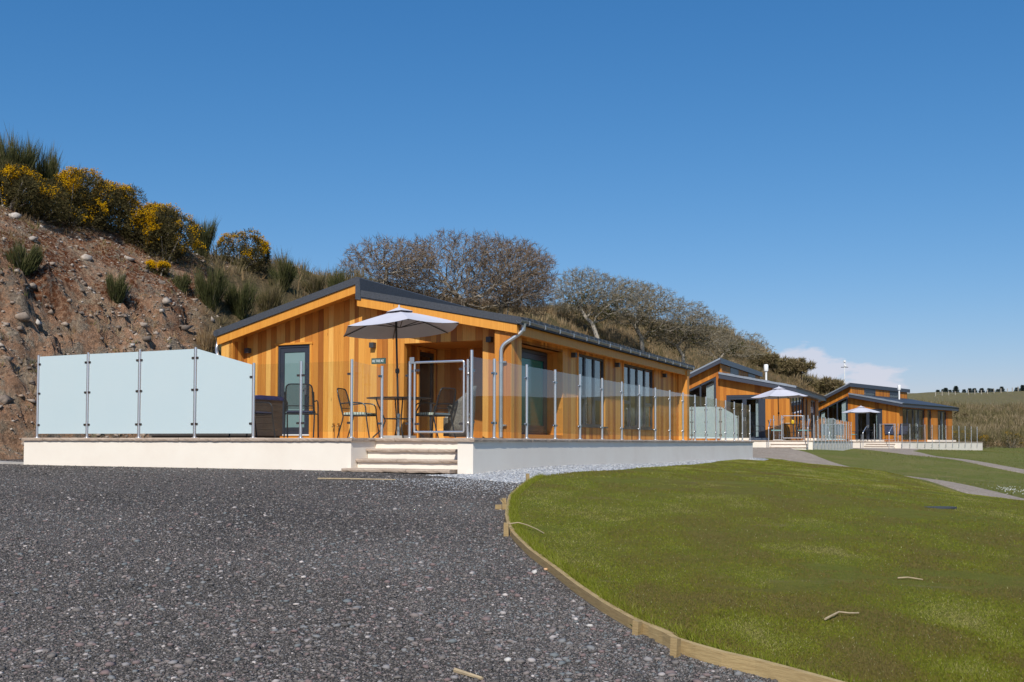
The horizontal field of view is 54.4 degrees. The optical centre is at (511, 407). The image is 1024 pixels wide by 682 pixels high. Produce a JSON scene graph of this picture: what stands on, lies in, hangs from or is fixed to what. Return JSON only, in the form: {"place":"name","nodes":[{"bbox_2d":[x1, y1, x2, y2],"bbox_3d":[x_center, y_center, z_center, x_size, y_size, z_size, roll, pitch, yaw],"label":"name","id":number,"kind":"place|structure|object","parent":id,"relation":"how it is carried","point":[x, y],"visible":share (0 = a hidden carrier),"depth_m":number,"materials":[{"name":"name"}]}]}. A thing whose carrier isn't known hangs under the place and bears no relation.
{"place":"outdoors","nodes":[
{"label":"outdoors","id":0,"kind":"place"},
{"bbox_2d":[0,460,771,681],"bbox_3d":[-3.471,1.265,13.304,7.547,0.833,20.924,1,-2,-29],"label":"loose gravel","id":1,"kind":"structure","parent":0,"point":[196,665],"depth_m":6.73,"materials":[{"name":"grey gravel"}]},
{"bbox_2d":[453,668,482,679],"bbox_3d":[-0.216,1.308,4.885,0.027,0.029,0.200,2,-3,-44],"label":"stick","id":2,"kind":"object","parent":1,"relation":"on","point":[458,671],"visible":1,"depth_m":4.88,"materials":[{"name":"brown wood"}]},
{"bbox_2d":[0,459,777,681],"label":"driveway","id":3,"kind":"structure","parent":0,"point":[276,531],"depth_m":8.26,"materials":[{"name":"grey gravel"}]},
{"bbox_2d":[318,478,395,479],"bbox_3d":[-2.194,1.006,13.980,1.155,0.026,0.077,0,-2,12],"label":"stick","id":4,"kind":"object","parent":3,"relation":"on","point":[357,478],"visible":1,"depth_m":13.95,"materials":[{"name":"brown wood"}]},
{"bbox_2d":[253,478,518,499],"bbox_3d":[-1.564,1.052,12.850,3.731,0.187,2.669,0,-2,0],"label":"scattered slate","id":5,"kind":"object","parent":3,"relation":"on","point":[461,479],"visible":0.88,"depth_m":13.34,"materials":[{"name":"grey stone"}]},
{"bbox_2d":[0,203,1023,459],"bbox_3d":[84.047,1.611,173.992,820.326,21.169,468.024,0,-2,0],"label":"hillside","id":6,"kind":"structure","parent":0,"point":[34,343],"depth_m":27.73,"materials":[{"name":"brown soil"}]},
{"bbox_2d":[0,123,42,203],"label":"broom bush","id":7,"kind":"object","parent":6,"relation":"on","point":[11,153],"visible":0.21,"depth_m":29.62,"materials":[{"name":"green plant"}]},
{"bbox_2d":[15,312,29,321],"bbox_3d":[-12.211,-2.243,24.706,0.575,0.238,0.268,0,-2,-7],"label":"boulder","id":8,"kind":"object","parent":6,"relation":"on","point":[24,316],"visible":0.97,"depth_m":24.61,"materials":[{"name":"stone"}]},
{"bbox_2d":[2,236,46,275],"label":"broom bush","id":9,"kind":"object","parent":6,"relation":"on","point":[25,263],"visible":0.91,"depth_m":25.76,"materials":[{"name":"green plant"}]},
{"bbox_2d":[0,158,56,214],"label":"gorse bush","id":10,"kind":"object","parent":6,"relation":"on","point":[20,193],"visible":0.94,"depth_m":28.42,"materials":[{"name":"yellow plant"}]},
{"bbox_2d":[0,163,82,225],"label":"gorse bush","id":11,"kind":"object","parent":6,"relation":"on","point":[55,201],"visible":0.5,"depth_m":29.07,"materials":[{"name":"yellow plant"}]},
{"bbox_2d":[15,130,69,207],"bbox_3d":[-14.543,-7.269,30.761,1.700,2.648,1.720,0,-2,0],"label":"broom bush","id":12,"kind":"object","parent":6,"relation":"on","point":[49,171],"visible":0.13,"depth_m":30.50,"materials":[{"name":"green plant"}]},
{"bbox_2d":[34,166,116,232],"bbox_3d":[-13.619,-6.315,30.480,2.687,1.902,2.217,0,-2,0],"label":"gorse bush","id":13,"kind":"object","parent":6,"relation":"on","point":[64,174],"visible":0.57,"depth_m":30.18,"materials":[{"name":"yellow plant"}]},
{"bbox_2d":[0,204,185,365],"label":"bank tufts","id":14,"kind":"object","parent":6,"relation":"on","point":[77,230],"visible":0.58,"depth_m":28.22,"materials":[{"name":"green plant"}]},
{"bbox_2d":[54,167,147,231],"bbox_3d":[-13.172,-6.542,31.451,3.042,2.005,2.581,0,-2,0],"label":"gorse bush","id":15,"kind":"object","parent":6,"relation":"on","point":[111,198],"visible":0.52,"depth_m":31.16,"materials":[{"name":"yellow plant"}]},
{"bbox_2d":[99,265,131,303],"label":"broom bush","id":16,"kind":"object","parent":6,"relation":"on","point":[117,288],"visible":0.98,"depth_m":28.00,"materials":[{"name":"green plant"}]},
{"bbox_2d":[0,204,235,451],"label":"straw tufts","id":17,"kind":"object","parent":6,"relation":"on","point":[90,251],"visible":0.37,"depth_m":28.29,"materials":[{"name":"beige plant"}]},
{"bbox_2d":[0,202,236,455],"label":"rock rubble","id":18,"kind":"object","parent":6,"relation":"on","point":[5,399],"visible":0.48,"depth_m":27.62,"materials":[{"name":"stone"}]},
{"bbox_2d":[82,179,170,242],"bbox_3d":[-12.507,-6.269,32.217,2.988,1.922,2.578,0,-2,0],"label":"gorse bush","id":19,"kind":"object","parent":6,"relation":"on","point":[147,211],"visible":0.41,"depth_m":31.58,"materials":[{"name":"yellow plant"}]},
{"bbox_2d":[125,200,187,246],"bbox_3d":[-11.895,-6.045,33.095,2.139,1.581,1.591,0,-2,0],"label":"gorse bush","id":20,"kind":"object","parent":6,"relation":"on","point":[166,217],"visible":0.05,"depth_m":32.62,"materials":[{"name":"yellow plant"}]},
{"bbox_2d":[144,259,170,277],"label":"gorse bush","id":21,"kind":"object","parent":6,"relation":"on","point":[162,265],"visible":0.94,"depth_m":30.76,"materials":[{"name":"yellow plant"}]},
{"bbox_2d":[123,202,210,267],"bbox_3d":[-11.185,-5.626,32.208,2.675,2.138,2.191,0,-2,0],"label":"gorse bush","id":22,"kind":"object","parent":6,"relation":"on","point":[169,239],"visible":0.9,"depth_m":31.90,"materials":[{"name":"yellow plant"}]},
{"bbox_2d":[170,270,192,292],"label":"broom bush","id":23,"kind":"object","parent":6,"relation":"on","point":[183,284],"visible":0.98,"depth_m":30.93,"materials":[{"name":"green plant"}]},
{"bbox_2d":[185,215,220,257],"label":"broom bush","id":24,"kind":"object","parent":6,"relation":"on","point":[207,237],"visible":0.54,"depth_m":34.80,"materials":[{"name":"green plant"}]},
{"bbox_2d":[193,325,217,351],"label":"broom bush","id":25,"kind":"object","parent":6,"relation":"on","point":[209,340],"visible":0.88,"depth_m":29.65,"materials":[{"name":"beige plant"}]},
{"bbox_2d":[191,261,231,310],"bbox_3d":[-9.480,-3.824,31.439,1.286,1.648,1.208,0,-2,0],"label":"broom bush","id":26,"kind":"object","parent":6,"relation":"on","point":[210,293],"visible":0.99,"depth_m":31.24,"materials":[{"name":"green plant"}]},
{"bbox_2d":[212,227,272,273],"bbox_3d":[-9.951,-5.759,36.632,2.245,1.764,2.004,0,-2,0],"label":"gorse bush","id":27,"kind":"object","parent":6,"relation":"on","point":[262,247],"visible":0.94,"depth_m":36.53,"materials":[{"name":"yellow plant"}]},
{"bbox_2d":[224,273,260,319],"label":"broom bush","id":28,"kind":"object","parent":6,"relation":"on","point":[238,302],"visible":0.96,"depth_m":32.13,"materials":[{"name":"green plant"}]},
{"bbox_2d":[255,279,284,311],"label":"broom bush","id":29,"kind":"object","parent":6,"relation":"on","point":[269,299],"visible":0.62,"depth_m":33.83,"materials":[{"name":"green plant"}]},
{"bbox_2d":[268,255,300,291],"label":"broom bush","id":30,"kind":"object","parent":6,"relation":"on","point":[286,270],"visible":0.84,"depth_m":36.45,"materials":[{"name":"green plant"}]},
{"bbox_2d":[299,271,327,293],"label":"broom bush","id":31,"kind":"object","parent":6,"relation":"on","point":[316,282],"visible":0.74,"depth_m":37.96,"materials":[{"name":"green plant"}]},
{"bbox_2d":[325,267,348,286],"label":"broom bush","id":32,"kind":"object","parent":6,"relation":"on","point":[339,278],"visible":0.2,"depth_m":39.51,"materials":[{"name":"green plant"}]},
{"bbox_2d":[347,267,379,282],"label":"broom bush","id":33,"kind":"object","parent":6,"relation":"on","point":[357,272],"visible":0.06,"depth_m":41.06,"materials":[{"name":"green plant"}]},
{"bbox_2d":[337,232,445,287],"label":"bare tree","id":34,"kind":"object","parent":6,"relation":"on","point":[377,261],"visible":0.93,"depth_m":43.50,"materials":[{"name":"brown plant"}]},
{"bbox_2d":[372,227,558,312],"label":"bare tree","id":35,"kind":"object","parent":6,"relation":"on","point":[458,297],"visible":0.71,"depth_m":44.98,"materials":[{"name":"brown plant"}]},
{"bbox_2d":[182,238,810,389],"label":"hill scrub","id":36,"kind":"object","parent":6,"relation":"on","point":[270,279],"visible":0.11,"depth_m":40.93,"materials":[{"name":"green plant"}]},
{"bbox_2d":[184,248,811,390],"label":"dry grass","id":37,"kind":"structure","parent":6,"relation":"on","point":[621,329],"depth_m":62.13,"materials":[{"name":"plant"}]},
{"bbox_2d":[458,234,555,317],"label":"bare tree","id":38,"kind":"object","parent":6,"relation":"on","point":[514,310],"visible":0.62,"depth_m":46.18,"materials":[{"name":"brown plant"}]},
{"bbox_2d":[550,265,658,338],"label":"bare tree","id":39,"kind":"object","parent":6,"relation":"on","point":[603,295],"visible":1,"depth_m":57.99,"materials":[{"name":"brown plant"}]},
{"bbox_2d":[601,281,715,350],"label":"bare tree","id":40,"kind":"object","parent":6,"relation":"on","point":[664,309],"visible":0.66,"depth_m":61.01,"materials":[{"name":"brown plant"}]},
{"bbox_2d":[642,309,737,362],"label":"bare tree","id":41,"kind":"object","parent":6,"relation":"on","point":[692,339],"visible":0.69,"depth_m":62.41,"materials":[{"name":"brown plant"}]},
{"bbox_2d":[695,330,770,363],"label":"bare tree","id":42,"kind":"object","parent":6,"relation":"on","point":[729,352],"visible":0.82,"depth_m":66.00,"materials":[{"name":"brown plant"}]},
{"bbox_2d":[738,351,780,367],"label":"crest bush","id":43,"kind":"object","parent":6,"relation":"on","point":[769,359],"visible":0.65,"depth_m":95.58,"materials":[{"name":"green plant"}]},
{"bbox_2d":[762,354,816,375],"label":"crest bush","id":44,"kind":"object","parent":6,"relation":"on","point":[799,365],"visible":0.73,"depth_m":96.25,"materials":[{"name":"green plant"}]},
{"bbox_2d":[799,375,845,394],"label":"crest bush","id":45,"kind":"object","parent":6,"relation":"on","point":[830,384],"visible":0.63,"depth_m":97.35,"materials":[{"name":"green plant"}]},
{"bbox_2d":[691,321,1023,447],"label":"dry grass","id":46,"kind":"structure","parent":6,"relation":"on","point":[986,445],"depth_m":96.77,"materials":[{"name":"plant"}]},
{"bbox_2d":[0,0,1023,392],"label":"sky","id":47,"kind":"structure","parent":0,"point":[836,181],"materials":[{"name":"blue"}]},
{"bbox_2d":[504,458,1023,681],"bbox_3d":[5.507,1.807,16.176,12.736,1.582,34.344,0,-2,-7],"label":"lawn","id":48,"kind":"structure","parent":0,"point":[910,512],"depth_m":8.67,"materials":[{"name":"green plant"}]},
{"bbox_2d":[925,506,956,508],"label":"flat slab","id":49,"kind":"structure","parent":48,"relation":"on","point":[944,507],"depth_m":12.12,"materials":[{"name":"tile"}]},
{"bbox_2d":[753,450,806,458],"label":"gravel path","id":50,"kind":"structure","parent":0,"point":[772,454],"depth_m":38.91,"materials":[{"name":"grey gravel"}]},
{"bbox_2d":[753,447,1023,499],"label":"gravel path","id":51,"kind":"structure","parent":0,"point":[810,458],"depth_m":25.31,"materials":[{"name":"grey gravel"}]},
{"bbox_2d":[765,447,1023,497],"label":"ground","id":52,"kind":"structure","parent":0,"point":[856,458],"depth_m":38.06,"materials":[{"name":"green plant"}]},
{"bbox_2d":[21,438,753,473],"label":"raised terrace","id":53,"kind":"structure","parent":52,"relation":"on","point":[449,455],"depth_m":16.86,"materials":[{"name":"stone"}]},
{"bbox_2d":[34,347,255,437],"bbox_3d":[-6.618,-0.242,17.681,5.165,1.564,0.108,-1,-2,24],"label":"privacy screen","id":54,"kind":"object","parent":53,"relation":"on","point":[195,390],"visible":1,"depth_m":17.62,"materials":[{"name":"white glass"}]},
{"bbox_2d":[149,395,283,437],"bbox_3d":[-6.298,0.220,21.146,2.840,0.885,0.940,-1,-2,24],"label":"storage cabinet","id":55,"kind":"object","parent":53,"relation":"on","point":[264,426],"visible":0.28,"depth_m":20.61,"materials":[{"name":"grey"}]},
{"bbox_2d":[228,402,275,437],"bbox_3d":[-4.732,0.084,18.075,0.689,0.933,0.565,-1,-2,22],"label":"garden chair","id":56,"kind":"object","parent":53,"relation":"on","point":[258,413],"visible":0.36,"depth_m":18.17,"materials":[{"name":"grey metal"}]},
{"bbox_2d":[283,383,318,437],"bbox_3d":[-3.703,0.065,17.468,0.565,0.933,0.689,0,-2,-6],"label":"garden chair","id":57,"kind":"object","parent":53,"relation":"on","point":[291,397],"visible":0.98,"depth_m":17.22,"materials":[{"name":"grey metal"}]},
{"bbox_2d":[337,388,379,437],"bbox_3d":[-2.871,0.105,18.541,0.689,0.933,0.565,0,-2,12],"label":"garden chair","id":58,"kind":"object","parent":53,"relation":"on","point":[343,399],"visible":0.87,"depth_m":18.48,"materials":[{"name":"grey metal"}]},
{"bbox_2d":[367,396,431,437],"bbox_3d":[-2.086,0.198,18.352,1.200,0.743,1.200,0,-2,7],"label":"garden table","id":59,"kind":"object","parent":53,"relation":"on","point":[395,398],"visible":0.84,"depth_m":18.24,"materials":[{"name":"grey metal"}]},
{"bbox_2d":[343,305,458,437],"bbox_3d":[-2.069,-0.665,18.375,2.290,2.478,2.151,-1,-2,24],"label":"parasol","id":60,"kind":"object","parent":53,"relation":"on","point":[398,322],"visible":0.98,"depth_m":18.64,"materials":[{"name":"fabric"}]},
{"bbox_2d":[411,387,455,437],"bbox_3d":[-1.437,0.109,18.547,0.689,0.933,0.565,-1,-2,36],"label":"garden chair","id":61,"kind":"object","parent":53,"relation":"on","point":[446,399],"visible":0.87,"depth_m":18.41,"materials":[{"name":"grey metal"}]},
{"bbox_2d":[213,277,694,439],"bbox_3d":[-0.484,-0.828,27.164,7.707,3.428,13.688,-1,-2,24],"label":"timber cabin","id":62,"kind":"object","parent":53,"relation":"on","point":[276,345],"visible":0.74,"depth_m":22.04,"materials":[{"name":"brown wood"}]},
{"bbox_2d":[278,344,309,433],"bbox_3d":[-4.858,-0.395,22.267,0.870,2.000,0.070,-1,-2,24],"label":"utility door","id":63,"kind":"structure","parent":62,"relation":"in","point":[289,356],"depth_m":22.29,"materials":[{"name":"grey"}]},
{"bbox_2d":[371,358,385,363],"bbox_3d":[-2.206,-0.766,16.461,0.270,0.096,0.020,-1,-2,24],"label":"name sign","id":64,"kind":"object","parent":62,"relation":"attached to","point":[378,360],"visible":1,"depth_m":16.45,"materials":[{"name":"teal"}]},
{"bbox_2d":[419,352,433,437],"bbox_3d":[-1.933,-0.266,22.036,0.060,1.900,0.700,-1,-2,24],"label":"porch door","id":65,"kind":"structure","parent":62,"relation":"in","point":[431,356],"depth_m":22.28,"materials":[{"name":"grey glass"}]},
{"bbox_2d":[521,348,546,434],"bbox_3d":[0.364,-0.328,21.681,0.070,1.850,1.950,-1,-2,24],"label":"side door","id":66,"kind":"structure","parent":62,"relation":"in","point":[536,361],"depth_m":22.00,"materials":[{"name":"grey"}]},
{"bbox_2d":[579,354,603,426],"bbox_3d":[1.879,-0.389,24.249,0.070,1.700,1.930,-1,-2,24],"label":"window","id":67,"kind":"structure","parent":62,"relation":"in","point":[584,357],"depth_m":24.45,"materials":[{"name":"grey"}]},
{"bbox_2d":[624,364,652,428],"bbox_3d":[3.479,-0.273,27.764,0.070,1.720,2.840,-1,-2,24],"label":"window","id":68,"kind":"structure","parent":62,"relation":"in","point":[636,368],"depth_m":27.73,"materials":[{"name":"grey"}]},
{"bbox_2d":[443,386,476,436],"bbox_3d":[-0.998,0.075,19.090,0.640,0.983,0.737,0,-2,4],"label":"wicker chair","id":69,"kind":"object","parent":53,"relation":"on","point":[457,416],"visible":0.53,"depth_m":18.78,"materials":[{"name":"wicker"}]},
{"bbox_2d":[296,350,750,440],"bbox_3d":[1.980,0.171,25.446,4.093,1.324,21.380,-1,-2,24],"label":"glass balustrade","id":70,"kind":"object","parent":53,"relation":"on","point":[469,406],"visible":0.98,"depth_m":16.22,"materials":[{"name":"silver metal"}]},
{"bbox_2d":[495,498,505,509],"bbox_3d":[-0.122,1.090,10.953,0.125,0.227,0.062,-1,0,-5],"label":"edging peg","id":71,"kind":"object","parent":52,"relation":"on","point":[502,506],"visible":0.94,"depth_m":10.95,"materials":[{"name":"brown wood"}]},
{"bbox_2d":[505,484,522,535],"bbox_3d":[0.080,1.113,11.724,0.242,0.448,5.073,0,-2,4],"label":"edging board","id":72,"kind":"object","parent":52,"relation":"on","point":[508,521],"visible":0.3,"depth_m":10.01,"materials":[{"name":"brown wood"}]},
{"bbox_2d":[511,530,673,635],"bbox_3d":[0.385,1.251,7.311,0.153,0.362,3.782,1,-2,-13],"label":"edging board","id":73,"kind":"object","parent":52,"relation":"on","point":[626,619],"visible":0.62,"depth_m":6.62,"materials":[{"name":"brown wood"}]},
{"bbox_2d":[426,457,767,483],"bbox_3d":[4.681,1.415,25.142,2.056,0.198,24.956,-1,-2,25],"label":"slate strip","id":74,"kind":"object","parent":52,"relation":"on","point":[675,462],"visible":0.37,"depth_m":25.78,"materials":[{"name":"grey gravel"}]},
{"bbox_2d":[428,458,760,483],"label":"slate chippings","id":75,"kind":"object","parent":74,"relation":"on","point":[514,475],"visible":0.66,"depth_m":16.07,"materials":[{"name":"grey gravel"}]},
{"bbox_2d":[632,620,641,634],"bbox_3d":[0.717,1.299,5.698,0.040,0.162,0.048,1,-2,42],"label":"edging peg","id":76,"kind":"object","parent":52,"relation":"on","point":[636,627],"visible":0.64,"depth_m":5.68,"materials":[{"name":"brown wood"}]},
{"bbox_2d":[670,637,680,657],"bbox_3d":[0.862,1.305,5.258,0.040,0.184,0.048,1,-3,40],"label":"edging peg","id":77,"kind":"object","parent":52,"relation":"on","point":[675,647],"visible":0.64,"depth_m":5.24,"materials":[{"name":"brown wood"}]},
{"bbox_2d":[649,625,844,681],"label":"edging board","id":78,"kind":"object","parent":52,"relation":"on","point":[749,664],"visible":0.69,"depth_m":5.01,"materials":[{"name":"brown wood"}]},
{"bbox_2d":[712,440,852,450],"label":"raised terrace","id":79,"kind":"structure","parent":52,"relation":"on","point":[797,444],"depth_m":44.09,"materials":[{"name":"stone"}]},
{"bbox_2d":[689,406,738,439],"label":"privacy screen","id":80,"kind":"object","parent":79,"relation":"on","point":[700,422],"visible":0.6,"depth_m":45.19,"materials":[{"name":"white glass"}]},
{"bbox_2d":[689,358,826,440],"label":"timber cabin","id":81,"kind":"object","parent":79,"relation":"on","point":[721,380],"visible":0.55,"depth_m":49.43,"materials":[{"name":"brown wood"}]},
{"bbox_2d":[689,377,715,437],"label":"raked window","id":82,"kind":"structure","parent":81,"relation":"in","point":[714,378],"depth_m":49.81,"materials":[{"name":"grey"}]},
{"bbox_2d":[728,397,744,437],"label":"french door","id":83,"kind":"structure","parent":81,"relation":"in","point":[733,398],"depth_m":48.95,"materials":[{"name":"grey"}]},
{"bbox_2d":[744,397,760,437],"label":"french door","id":84,"kind":"structure","parent":81,"relation":"in","point":[745,398],"depth_m":48.83,"materials":[{"name":"grey"}]},
{"bbox_2d":[791,397,802,437],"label":"window","id":85,"kind":"structure","parent":81,"relation":"in","point":[797,403],"depth_m":50.73,"materials":[{"name":"grey glass"}]},
{"bbox_2d":[811,400,814,437],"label":"window","id":86,"kind":"structure","parent":81,"relation":"in","point":[812,401],"depth_m":55.56,"materials":[{"name":"grey"}]},
{"bbox_2d":[751,387,806,439],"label":"parasol","id":87,"kind":"object","parent":79,"relation":"on","point":[778,393],"visible":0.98,"depth_m":45.58,"materials":[{"name":"fabric"}]},
{"bbox_2d":[768,415,851,449],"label":"glass balustrade","id":88,"kind":"object","parent":79,"relation":"on","point":[827,428],"visible":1,"depth_m":46.93,"materials":[{"name":"clear glass"}]},
{"bbox_2d":[853,441,982,449],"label":"raised terrace","id":89,"kind":"structure","parent":52,"relation":"on","point":[885,444],"depth_m":63.37,"materials":[{"name":"stone"}]},
{"bbox_2d":[841,406,880,440],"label":"parasol","id":90,"kind":"object","parent":89,"relation":"on","point":[860,409],"visible":1,"depth_m":64.74,"materials":[{"name":"fabric"}]},
{"bbox_2d":[819,383,958,441],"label":"timber cabin","id":91,"kind":"object","parent":89,"relation":"on","point":[894,406],"visible":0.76,"depth_m":70.42,"materials":[{"name":"brown wood"}]},
{"bbox_2d":[819,396,847,439],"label":"raked window","id":92,"kind":"structure","parent":91,"relation":"in","point":[827,407],"depth_m":70.00,"materials":[{"name":"grey"}]},
{"bbox_2d":[857,413,867,439],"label":"french door","id":93,"kind":"structure","parent":91,"relation":"in","point":[857,413],"depth_m":68.53,"materials":[{"name":"grey"}]},
{"bbox_2d":[868,413,878,439],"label":"french door","id":94,"kind":"structure","parent":91,"relation":"in","point":[868,413],"depth_m":68.36,"materials":[{"name":"grey"}]},
{"bbox_2d":[902,408,923,439],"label":"window","id":95,"kind":"structure","parent":91,"relation":"in","point":[906,409],"depth_m":69.71,"materials":[{"name":"grey glass"}]},
{"bbox_2d":[938,411,945,439],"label":"window","id":96,"kind":"structure","parent":91,"relation":"in","point":[938,411],"depth_m":73.20,"materials":[{"name":"grey glass"}]},
{"bbox_2d":[884,424,893,440],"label":"recliner chair","id":97,"kind":"object","parent":89,"relation":"on","point":[887,429],"visible":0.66,"depth_m":64.19,"materials":[{"name":"blue metal"}]},
{"bbox_2d":[897,424,908,440],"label":"recliner chair","id":98,"kind":"object","parent":89,"relation":"on","point":[904,429],"visible":0.8,"depth_m":63.76,"materials":[{"name":"black metal"}]},
{"bbox_2d":[863,424,977,447],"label":"glass balustrade","id":99,"kind":"object","parent":89,"relation":"on","point":[880,426],"visible":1,"depth_m":64.03,"materials":[{"name":"clear glass"}]},
{"bbox_2d":[953,429,975,441],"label":"gorse bush","id":100,"kind":"object","parent":52,"relation":"on","point":[959,440],"visible":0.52,"depth_m":80.33,"materials":[{"name":"green plant"}]},
{"bbox_2d":[972,433,994,448],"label":"gorse bush","id":101,"kind":"object","parent":52,"relation":"on","point":[985,437],"visible":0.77,"depth_m":81.69,"materials":[{"name":"green plant"}]},
{"bbox_2d":[999,432,1023,447],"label":"gorse bush","id":102,"kind":"object","parent":52,"relation":"on","point":[1011,441],"visible":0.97,"depth_m":84.26,"materials":[{"name":"green plant"}]},
{"bbox_2d":[853,448,1023,473],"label":"gravel path","id":103,"kind":"structure","parent":0,"point":[909,452],"depth_m":49.69,"materials":[{"name":"grey gravel"}]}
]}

